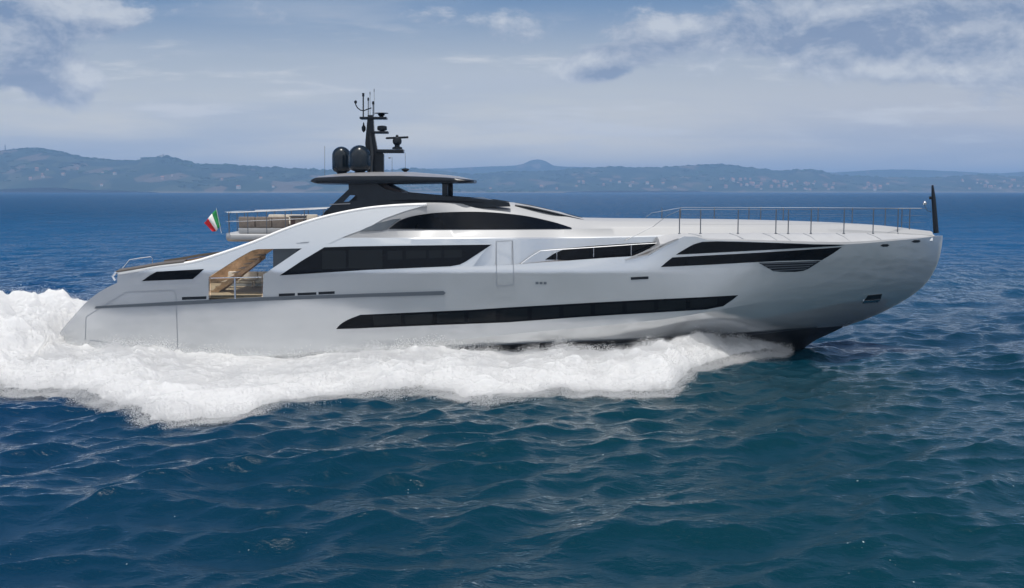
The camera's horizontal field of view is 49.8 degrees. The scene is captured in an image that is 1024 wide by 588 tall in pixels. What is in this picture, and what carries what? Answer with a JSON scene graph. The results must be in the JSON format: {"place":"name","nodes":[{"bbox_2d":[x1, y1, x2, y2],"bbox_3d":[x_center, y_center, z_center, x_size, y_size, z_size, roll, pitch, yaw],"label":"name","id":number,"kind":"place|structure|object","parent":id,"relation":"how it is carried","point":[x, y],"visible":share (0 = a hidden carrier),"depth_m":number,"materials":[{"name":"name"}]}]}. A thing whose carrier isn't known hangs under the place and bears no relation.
{"place":"outdoors","nodes":[
{"label":"outdoors","id":0,"kind":"place"},
{"bbox_2d":[0,147,565,192],"bbox_3d":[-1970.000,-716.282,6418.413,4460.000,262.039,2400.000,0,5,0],"label":"headland hills","id":1,"kind":"structure","parent":0,"point":[147,175],"depth_m":5651.28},
{"bbox_2d":[0,192,1023,587],"bbox_3d":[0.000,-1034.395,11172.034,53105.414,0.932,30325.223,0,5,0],"label":"sea","id":2,"kind":"structure","parent":0,"point":[884,448],"depth_m":33.60,"materials":[{"name":"liquid"}]},
{"bbox_2d":[0,289,771,420],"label":"wake foam","id":3,"kind":"object","parent":2,"relation":"on","point":[202,401],"visible":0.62,"depth_m":47.17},
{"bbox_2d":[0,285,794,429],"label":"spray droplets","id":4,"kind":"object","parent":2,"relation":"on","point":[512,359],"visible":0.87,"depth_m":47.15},
{"bbox_2d":[60,93,942,358],"bbox_3d":[-0.096,-3.184,57.151,44.813,14.719,8.744,0,5,0],"label":"yacht","id":5,"kind":"object","parent":2,"relation":"on","point":[381,257],"visible":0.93,"depth_m":53.56,"materials":[{"name":"silver metal"}]},
{"bbox_2d":[205,208,221,232],"bbox_3d":[-14.798,-3.623,54.494,0.909,1.260,0.194,0,5,4],"label":"flag","id":6,"kind":"object","parent":5,"relation":"attached to","point":[212,222],"visible":1,"depth_m":54.48,"materials":[{"name":"multicoloured fabric"}]},
{"bbox_2d":[229,279,257,287],"bbox_3d":[-14.242,-0.478,58.007,1.600,0.550,0.700,0,5,0],"label":"table","id":7,"kind":"object","parent":5,"relation":"on","point":[252,280],"visible":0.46,"depth_m":58.11,"materials":[{"name":"brown wood"}]},
{"bbox_2d":[228,271,267,285],"bbox_3d":[-14.142,-0.767,59.436,2.444,0.850,0.900,0,5,0],"label":"sofa","id":8,"kind":"object","parent":5,"relation":"on","point":[259,282],"visible":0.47,"depth_m":59.63,"materials":[{"name":"beige fabric"}]},
{"bbox_2d":[238,217,289,232],"bbox_3d":[-12.252,-3.444,54.817,2.480,0.800,0.900,0,5,0],"label":"sofa","id":9,"kind":"object","parent":5,"relation":"on","point":[274,224],"visible":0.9,"depth_m":54.37,"materials":[{"name":"beige fabric"}]},
{"bbox_2d":[268,214,317,223],"bbox_3d":[-11.852,-3.876,59.447,2.680,0.800,0.900,0,5,0],"label":"table","id":10,"kind":"object","parent":5,"relation":"on","point":[288,215],"visible":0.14,"depth_m":59.65,"materials":[{"name":"white"}]},
{"bbox_2d":[289,215,306,225],"bbox_3d":[-10.611,-3.473,54.865,0.716,0.850,0.960,0,5,0],"label":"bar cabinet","id":11,"kind":"object","parent":5,"relation":"on","point":[295,219],"visible":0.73,"depth_m":54.40,"materials":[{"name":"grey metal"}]},
{"bbox_2d":[281,245,489,274],"bbox_3d":[-6.089,-1.641,53.236,10.211,1.478,0.252,0,5,0],"label":"saloon window","id":12,"kind":"structure","parent":5,"relation":"in","point":[350,258],"depth_m":53.19,"materials":[{"name":"black glass"}]},
{"bbox_2d":[0,0,1023,172],"label":"sky","id":13,"kind":"structure","parent":0,"point":[833,86],"materials":[{"name":"blue"}]},
{"bbox_2d":[386,164,1023,191],"bbox_3d":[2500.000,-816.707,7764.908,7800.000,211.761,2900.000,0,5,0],"label":"coastal hills","id":14,"kind":"structure","parent":0,"point":[639,177],"depth_m":6937.15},
{"bbox_2d":[0,147,1023,191],"bbox_3d":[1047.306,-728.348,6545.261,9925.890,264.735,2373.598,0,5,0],"label":"hillside woods","id":15,"kind":"object","parent":14,"relation":"on","point":[249,168],"visible":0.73,"depth_m":6310.30,"materials":[{"name":"green plant"}]},
{"bbox_2d":[429,159,1023,176],"bbox_3d":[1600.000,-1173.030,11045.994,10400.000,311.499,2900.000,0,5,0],"label":"distant mountain","id":16,"kind":"structure","parent":0,"point":[537,165],"depth_m":10297.76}
]}

